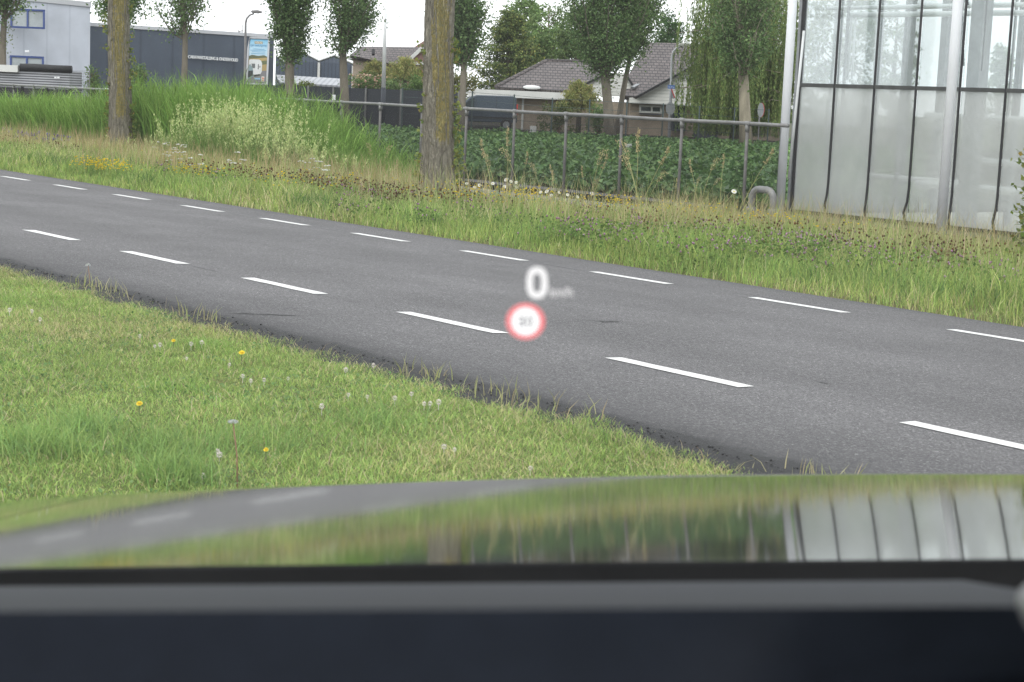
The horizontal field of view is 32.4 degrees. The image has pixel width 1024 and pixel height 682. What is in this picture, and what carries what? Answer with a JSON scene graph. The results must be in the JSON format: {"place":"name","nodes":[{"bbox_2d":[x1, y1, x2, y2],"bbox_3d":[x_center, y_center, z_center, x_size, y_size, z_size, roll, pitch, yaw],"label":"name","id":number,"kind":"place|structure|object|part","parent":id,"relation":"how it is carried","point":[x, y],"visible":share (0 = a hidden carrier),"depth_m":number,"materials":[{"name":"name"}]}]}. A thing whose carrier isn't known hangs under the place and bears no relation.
{"place":"outdoors","nodes":[
{"label":"outdoors","id":0,"kind":"place"},
{"bbox_2d":[0,0,90,87],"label":"office building","id":1,"kind":"structure","parent":0,"point":[53,32],"depth_m":96.89,"materials":[{"name":"grey metal"}]},
{"bbox_2d":[10,55,43,64],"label":"window","id":2,"kind":"structure","parent":1,"relation":"in","point":[14,59],"depth_m":94.86,"materials":[{"name":"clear glass"}]},
{"bbox_2d":[10,8,44,28],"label":"window","id":3,"kind":"structure","parent":1,"relation":"in","point":[29,20],"depth_m":94.86,"materials":[{"name":"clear glass"}]},
{"bbox_2d":[90,22,273,91],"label":"warehouse","id":4,"kind":"structure","parent":0,"point":[217,53],"depth_m":104.59,"materials":[{"name":"metal"}]},
{"bbox_2d":[246,37,269,84],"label":"poster board","id":5,"kind":"object","parent":4,"relation":"attached to","point":[257,59],"visible":0.94,"depth_m":107.45,"materials":[{"name":"multicoloured paper"}]},
{"bbox_2d":[96,92,393,181],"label":"seeding grass","id":6,"kind":"structure","parent":0,"point":[211,134],"depth_m":35.21,"materials":[{"name":"green plant"}]},
{"bbox_2d":[350,41,423,89],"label":"brick house","id":7,"kind":"structure","parent":0,"point":[393,54],"depth_m":129.21,"materials":[{"name":"grey tile"}]},
{"bbox_2d":[0,170,1023,474],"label":"road","id":8,"kind":"structure","parent":0,"point":[732,370],"depth_m":10.80,"materials":[{"name":"grey asphalt"}]},
{"bbox_2d":[0,259,802,470],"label":"asphalt crumbs","id":9,"kind":"object","parent":8,"relation":"on","point":[523,396],"visible":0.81,"depth_m":8.36,"materials":[{"name":"grey asphalt"}]},
{"bbox_2d":[0,119,1023,326],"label":"verge grass","id":10,"kind":"structure","parent":0,"point":[35,159],"depth_m":21.28,"materials":[{"name":"green plant"}]},
{"bbox_2d":[0,98,1023,503],"bbox_3d":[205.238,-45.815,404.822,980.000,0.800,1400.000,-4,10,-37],"label":"ground","id":11,"kind":"structure","parent":0,"point":[922,140],"depth_m":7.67,"materials":[{"name":"green plant"}]},
{"bbox_2d":[0,0,43,64],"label":"poplar tree","id":12,"kind":"object","parent":11,"relation":"on","point":[6,6],"visible":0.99,"depth_m":83.86,"materials":[{"name":"green plant"}]},
{"bbox_2d":[0,64,81,98],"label":"corrugated container","id":13,"kind":"object","parent":11,"relation":"on","point":[48,75],"visible":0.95,"depth_m":76.03,"materials":[{"name":"grey metal"}]},
{"bbox_2d":[22,87,71,99],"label":"sheet fence","id":14,"kind":"object","parent":11,"relation":"on","point":[26,90],"visible":0.09,"depth_m":70.01,"materials":[{"name":"plant"}]},
{"bbox_2d":[80,70,89,87],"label":"wire fence","id":15,"kind":"object","parent":11,"relation":"on","point":[83,82],"visible":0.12,"depth_m":78.00,"materials":[{"name":"metal"}]},
{"bbox_2d":[82,61,103,90],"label":"garden shrub","id":16,"kind":"object","parent":11,"relation":"on","point":[96,79],"visible":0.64,"depth_m":89.80,"materials":[{"name":"green plant"}]},
{"bbox_2d":[99,0,140,146],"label":"lichen poplar","id":17,"kind":"object","parent":11,"relation":"on","point":[120,115],"visible":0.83,"depth_m":40.79,"materials":[{"name":"brown plant"}]},
{"bbox_2d":[86,0,153,34],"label":"poplar tree","id":18,"kind":"object","parent":11,"relation":"on","point":[103,5],"visible":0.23,"depth_m":71.79,"materials":[{"name":"green plant"}]},
{"bbox_2d":[136,401,142,415],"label":"yellow dandelion","id":19,"kind":"object","parent":11,"relation":"on","point":[139,403],"visible":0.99,"depth_m":6.88,"materials":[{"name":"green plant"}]},
{"bbox_2d":[131,63,153,92],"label":"garden shrub","id":20,"kind":"object","parent":11,"relation":"on","point":[138,68],"visible":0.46,"depth_m":89.81,"materials":[{"name":"green plant"}]},
{"bbox_2d":[2,128,334,177],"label":"wildflowers","id":21,"kind":"object","parent":11,"relation":"on","point":[228,160],"visible":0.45,"depth_m":32.21,"materials":[{"name":"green plant"}]},
{"bbox_2d":[141,0,223,87],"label":"poplar tree","id":22,"kind":"object","parent":11,"relation":"on","point":[184,9],"visible":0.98,"depth_m":81.86,"materials":[{"name":"green plant"}]},
{"bbox_2d":[0,65,419,179],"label":"reeds","id":23,"kind":"object","parent":11,"relation":"on","point":[67,111],"visible":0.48,"depth_m":39.84,"materials":[{"name":"green plant"}]},
{"bbox_2d":[227,419,237,488],"bbox_3d":[-0.903,0.369,5.738,0.056,0.229,0.036,7,9,30],"label":"dandelion clock","id":24,"kind":"object","parent":11,"relation":"on","point":[234,421],"visible":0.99,"depth_m":5.73,"materials":[{"name":"white plant"}]},
{"bbox_2d":[244,10,261,83],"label":"street lamp","id":25,"kind":"object","parent":11,"relation":"on","point":[245,37],"visible":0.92,"depth_m":94.06,"materials":[{"name":"metal"}]},
{"bbox_2d":[260,0,327,107],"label":"poplar tree","id":26,"kind":"object","parent":11,"relation":"on","point":[288,17],"visible":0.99,"depth_m":83.55,"materials":[{"name":"green plant"}]},
{"bbox_2d":[295,79,317,86],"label":"garden shrub","id":27,"kind":"object","parent":11,"relation":"on","point":[301,83],"visible":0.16,"depth_m":93.85,"materials":[{"name":"green plant"}]},
{"bbox_2d":[276,75,339,87],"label":"lean to","id":28,"kind":"object","parent":11,"relation":"on","point":[324,82],"visible":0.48,"depth_m":117.67,"materials":[{"name":"metal"}]},
{"bbox_2d":[275,49,356,87],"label":"storage shed","id":29,"kind":"structure","parent":11,"relation":"on","point":[321,63],"depth_m":150.10,"materials":[{"name":"metal"}]},
{"bbox_2d":[243,84,458,125],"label":"privacy fence","id":30,"kind":"object","parent":11,"relation":"on","point":[370,95],"visible":0.27,"depth_m":92.05,"materials":[{"name":"grey metal"}]},
{"bbox_2d":[312,0,399,109],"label":"poplar tree","id":31,"kind":"object","parent":11,"relation":"on","point":[353,21],"visible":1,"depth_m":83.60,"materials":[{"name":"green plant"}]},
{"bbox_2d":[338,70,387,98],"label":"garden shrub","id":32,"kind":"object","parent":11,"relation":"on","point":[368,82],"visible":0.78,"depth_m":93.60,"materials":[{"name":"green plant"}]},
{"bbox_2d":[358,58,388,88],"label":"shrub","id":33,"kind":"object","parent":11,"relation":"on","point":[375,66],"visible":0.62,"depth_m":105.38,"materials":[{"name":"green plant"}]},
{"bbox_2d":[381,0,386,124],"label":"flagpole","id":34,"kind":"object","parent":11,"relation":"on","point":[383,89],"visible":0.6,"depth_m":90.93,"materials":[{"name":"white metal"}]},
{"bbox_2d":[374,72,413,89],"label":"garden shrub","id":35,"kind":"object","parent":11,"relation":"on","point":[390,84],"visible":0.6,"depth_m":93.53,"materials":[{"name":"green plant"}]},
{"bbox_2d":[0,83,789,214],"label":"pipe fence","id":36,"kind":"object","parent":11,"relation":"on","point":[588,135],"visible":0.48,"depth_m":32.70,"materials":[{"name":"metal"}]},
{"bbox_2d":[381,55,422,89],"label":"bush","id":37,"kind":"object","parent":11,"relation":"on","point":[404,68],"visible":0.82,"depth_m":103.33,"materials":[{"name":"green plant"}]},
{"bbox_2d":[405,74,422,90],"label":"garden shrub","id":38,"kind":"object","parent":11,"relation":"on","point":[417,85],"visible":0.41,"depth_m":93.55,"materials":[{"name":"green plant"}]},
{"bbox_2d":[412,0,466,195],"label":"lichen poplar","id":39,"kind":"object","parent":11,"relation":"on","point":[439,114],"visible":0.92,"depth_m":29.15,"materials":[{"name":"brown plant"}]},
{"bbox_2d":[7,130,872,238],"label":"yellow flowers","id":40,"kind":"object","parent":11,"relation":"on","point":[101,165],"visible":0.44,"depth_m":25.34,"materials":[{"name":"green plant"}]},
{"bbox_2d":[423,0,498,131],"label":"poplar tree","id":41,"kind":"object","parent":11,"relation":"on","point":[468,21],"visible":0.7,"depth_m":79.37,"materials":[{"name":"green plant"}]},
{"bbox_2d":[454,70,478,95],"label":"garden shrub","id":42,"kind":"object","parent":11,"relation":"on","point":[474,81],"visible":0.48,"depth_m":95.79,"materials":[{"name":"green plant"}]},
{"bbox_2d":[479,137,493,193],"bbox_3d":[-0.390,-3.150,32.791,0.412,1.486,0.459,-4,-11,-37],"label":"grass stalk","id":43,"kind":"object","parent":11,"relation":"on","point":[485,158],"depth_m":32.97,"materials":[{"name":"plant"}]},
{"bbox_2d":[481,152,497,189],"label":"grass stalk","id":44,"kind":"object","parent":11,"relation":"on","point":[489,165],"depth_m":32.27,"materials":[{"name":"plant"}]},
{"bbox_2d":[466,95,517,127],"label":"parked van","id":45,"kind":"object","parent":11,"relation":"on","point":[504,101],"visible":0.36,"depth_m":98.94,"materials":[{"name":"paint"}]},
{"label":"side window","id":46,"kind":"part","parent":45,"relation":"part of","materials":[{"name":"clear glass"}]},
{"bbox_2d":[502,127,510,189],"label":"grass stalk","id":47,"kind":"object","parent":11,"relation":"on","point":[507,137],"depth_m":30.99,"materials":[{"name":"beige plant"}]},
{"bbox_2d":[466,8,550,122],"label":"deciduous tree","id":48,"kind":"object","parent":11,"relation":"on","point":[511,44],"visible":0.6,"depth_m":110.61,"materials":[{"name":"green plant"}]},
{"bbox_2d":[2,135,1020,279],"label":"brown seed heads","id":49,"kind":"object","parent":11,"relation":"on","point":[466,195],"visible":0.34,"depth_m":23.75,"materials":[{"name":"brown plant"}]},
{"bbox_2d":[0,474,1023,681],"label":"car","id":50,"kind":"object","parent":11,"relation":"on","point":[816,578],"visible":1,"depth_m":1.25,"materials":[{"name":"paint"}]},
{"bbox_2d":[499,147,525,192],"bbox_3d":[0.087,-3.005,31.831,0.482,1.274,0.626,-4,-15,-37],"label":"grass stalk","id":51,"kind":"object","parent":11,"relation":"on","point":[509,161],"depth_m":31.95,"materials":[{"name":"plant"}]},
{"bbox_2d":[490,0,549,87],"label":"garden tree","id":52,"kind":"object","parent":11,"relation":"on","point":[531,5],"visible":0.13,"depth_m":126.20,"materials":[{"name":"green plant"}]},
{"bbox_2d":[528,162,541,197],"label":"grass stalk","id":53,"kind":"object","parent":11,"relation":"on","point":[535,173],"depth_m":31.22,"materials":[{"name":"green plant"}]},
{"bbox_2d":[513,2,573,63],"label":"garden tree","id":54,"kind":"object","parent":11,"relation":"on","point":[545,43],"visible":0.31,"depth_m":122.39,"materials":[{"name":"green plant"}]},
{"bbox_2d":[538,98,580,131],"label":"garden shrub","id":55,"kind":"object","parent":11,"relation":"on","point":[557,120],"visible":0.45,"depth_m":95.67,"materials":[{"name":"green plant"}]},
{"bbox_2d":[545,11,601,99],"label":"garden tree","id":56,"kind":"object","parent":11,"relation":"on","point":[559,51],"visible":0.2,"depth_m":118.64,"materials":[{"name":"green plant"}]},
{"bbox_2d":[133,162,1023,299],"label":"red clover","id":57,"kind":"object","parent":11,"relation":"on","point":[818,244],"visible":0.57,"depth_m":18.41,"materials":[{"name":"green plant"}]},
{"bbox_2d":[556,78,600,112],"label":"shrub","id":58,"kind":"object","parent":11,"relation":"on","point":[579,94],"visible":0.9,"depth_m":99.36,"materials":[{"name":"green plant"}]},
{"bbox_2d":[401,88,769,142],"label":"chain link fence","id":59,"kind":"object","parent":11,"relation":"on","point":[590,100],"visible":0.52,"depth_m":82.05,"materials":[{"name":"grey metal"}]},
{"bbox_2d":[458,179,724,208],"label":"soil bank","id":60,"kind":"structure","parent":11,"relation":"on","point":[475,182],"depth_m":34.23,"materials":[{"name":"soil"}]},
{"bbox_2d":[590,103,602,117],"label":"garden shrub","id":61,"kind":"object","parent":11,"relation":"on","point":[597,110],"visible":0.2,"depth_m":95.75,"materials":[{"name":"green plant"}]},
{"bbox_2d":[586,150,607,200],"bbox_3d":[1.431,-2.729,29.944,0.552,1.119,0.425,6,9,25],"label":"grass stalk","id":62,"kind":"object","parent":11,"relation":"on","point":[596,170],"depth_m":29.80,"materials":[{"name":"plant"}]},
{"bbox_2d":[593,153,607,204],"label":"grass stalk","id":63,"kind":"object","parent":11,"relation":"on","point":[601,171],"depth_m":30.13,"materials":[{"name":"green plant"}]},
{"bbox_2d":[553,0,672,135],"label":"poplar tree","id":64,"kind":"object","parent":11,"relation":"on","point":[604,50],"visible":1,"depth_m":85.24,"materials":[{"name":"green plant"}]},
{"bbox_2d":[466,42,779,140],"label":"bungalow","id":65,"kind":"object","parent":11,"relation":"on","point":[543,80],"visible":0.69,"depth_m":103.40,"materials":[{"name":"grey tile"}]},
{"bbox_2d":[639,105,661,112],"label":"window","id":66,"kind":"structure","parent":65,"relation":"in","point":[644,108],"depth_m":102.45,"materials":[{"name":"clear glass"}]},
{"bbox_2d":[671,105,684,130],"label":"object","id":67,"kind":"structure","parent":65,"relation":"in","point":[673,116],"depth_m":102.50,"materials":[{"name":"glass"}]},
{"bbox_2d":[618,155,641,201],"bbox_3d":[2.076,-2.576,29.154,0.465,1.229,0.604,-4,-10,-37],"label":"grass stalk","id":68,"kind":"object","parent":11,"relation":"on","point":[626,163],"depth_m":29.25,"materials":[{"name":"plant"}]},
{"bbox_2d":[615,138,651,201],"bbox_3d":[2.093,-2.736,29.665,0.576,1.523,0.749,-4,-5,-37],"label":"grass stalk","id":69,"kind":"object","parent":11,"relation":"on","point":[627,157],"depth_m":29.75,"materials":[{"name":"plant"}]},
{"bbox_2d":[628,128,644,205],"bbox_3d":[2.055,-2.714,28.614,0.459,1.532,0.301,6,9,24],"label":"grass stalk","id":70,"kind":"object","parent":11,"relation":"on","point":[637,160],"depth_m":28.69,"materials":[{"name":"plant"}]},
{"bbox_2d":[612,0,676,134],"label":"poplar tree","id":71,"kind":"object","parent":11,"relation":"on","point":[624,85],"visible":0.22,"depth_m":87.67,"materials":[{"name":"green plant"}]},
{"bbox_2d":[363,122,929,211],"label":"crop plants","id":72,"kind":"object","parent":11,"relation":"on","point":[811,166],"visible":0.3,"depth_m":46.09,"materials":[{"name":"green plant"}]},
{"bbox_2d":[636,147,668,203],"bbox_3d":[2.237,-2.657,28.470,0.384,1.386,0.428,-4,37,-37],"label":"grass stalk","id":73,"kind":"object","parent":11,"relation":"on","point":[666,151],"depth_m":28.29,"materials":[{"name":"plant"}]},
{"bbox_2d":[651,8,689,42],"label":"garden tree","id":74,"kind":"object","parent":11,"relation":"on","point":[669,35],"visible":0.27,"depth_m":133.40,"materials":[{"name":"green plant"}]},
{"bbox_2d":[668,43,689,132],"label":"street lamp","id":75,"kind":"object","parent":11,"relation":"on","point":[671,72],"visible":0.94,"depth_m":91.98,"materials":[{"name":"grey metal"}]},
{"bbox_2d":[666,102,674,114],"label":"round sign","id":76,"kind":"object","parent":75,"relation":"attached to","point":[670,109],"visible":0.99,"depth_m":91.58,"materials":[{"name":"grey metal"}]},
{"bbox_2d":[689,159,697,198],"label":"grass stalk","id":77,"kind":"object","parent":11,"relation":"on","point":[692,174],"depth_m":27.64,"materials":[{"name":"plant"}]},
{"bbox_2d":[701,158,720,198],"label":"grass stalk","id":78,"kind":"object","parent":11,"relation":"on","point":[709,174],"depth_m":27.69,"materials":[{"name":"plant"}]},
{"bbox_2d":[719,155,724,208],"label":"grass stalk","id":79,"kind":"object","parent":11,"relation":"on","point":[722,170],"depth_m":27.07,"materials":[{"name":"plant"}]},
{"bbox_2d":[697,0,787,143],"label":"poplar tree","id":80,"kind":"object","parent":11,"relation":"on","point":[740,54],"visible":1,"depth_m":79.55,"materials":[{"name":"green plant"}]},
{"bbox_2d":[671,0,816,139],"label":"willow tree","id":81,"kind":"object","parent":11,"relation":"on","point":[710,85],"visible":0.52,"depth_m":90.42,"materials":[{"name":"green plant"}]},
{"bbox_2d":[740,147,774,208],"bbox_3d":[3.751,-2.573,27.258,0.338,1.218,0.376,-4,39,-37],"label":"grass stalk","id":82,"kind":"object","parent":11,"relation":"on","point":[772,149],"depth_m":27.12,"materials":[{"name":"green plant"}]},
{"bbox_2d":[757,103,764,139],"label":"round sign","id":83,"kind":"object","parent":11,"relation":"on","point":[761,110],"visible":0.85,"depth_m":83.95,"materials":[{"name":"metal"}]},
{"bbox_2d":[746,186,776,220],"bbox_3d":[4.077,-2.087,28.739,0.152,0.886,0.651,-4,10,-37],"label":"vent pipe","id":84,"kind":"object","parent":11,"relation":"on","point":[762,189],"visible":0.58,"depth_m":28.63,"materials":[{"name":"metal"}]},
{"bbox_2d":[790,0,889,129],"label":"shelter tree","id":85,"kind":"object","parent":11,"relation":"on","point":[857,111],"visible":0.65,"depth_m":94.99,"materials":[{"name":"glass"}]},
{"bbox_2d":[864,0,927,143],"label":"shelter tree","id":86,"kind":"object","parent":11,"relation":"on","point":[890,100],"visible":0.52,"depth_m":109.14,"materials":[{"name":"green plant"}]},
{"bbox_2d":[776,0,1023,241],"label":"greenhouse","id":87,"kind":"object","parent":11,"relation":"on","point":[941,184],"visible":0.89,"depth_m":30.30,"materials":[{"name":"glass"}]},
{"bbox_2d":[1004,148,1023,258],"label":"shrub","id":88,"kind":"object","parent":11,"relation":"on","point":[1021,218],"visible":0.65,"depth_m":19.29,"materials":[{"name":"green plant"}]},
{"bbox_2d":[76,0,1023,116],"label":"sky","id":89,"kind":"structure","parent":0,"point":[408,28],"materials":[{"name":"white"}]},
{"bbox_2d":[456,186,991,246],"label":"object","id":90,"kind":"structure","parent":0,"point":[550,197],"depth_m":33.07,"materials":[{"name":"plant"}]}
]}

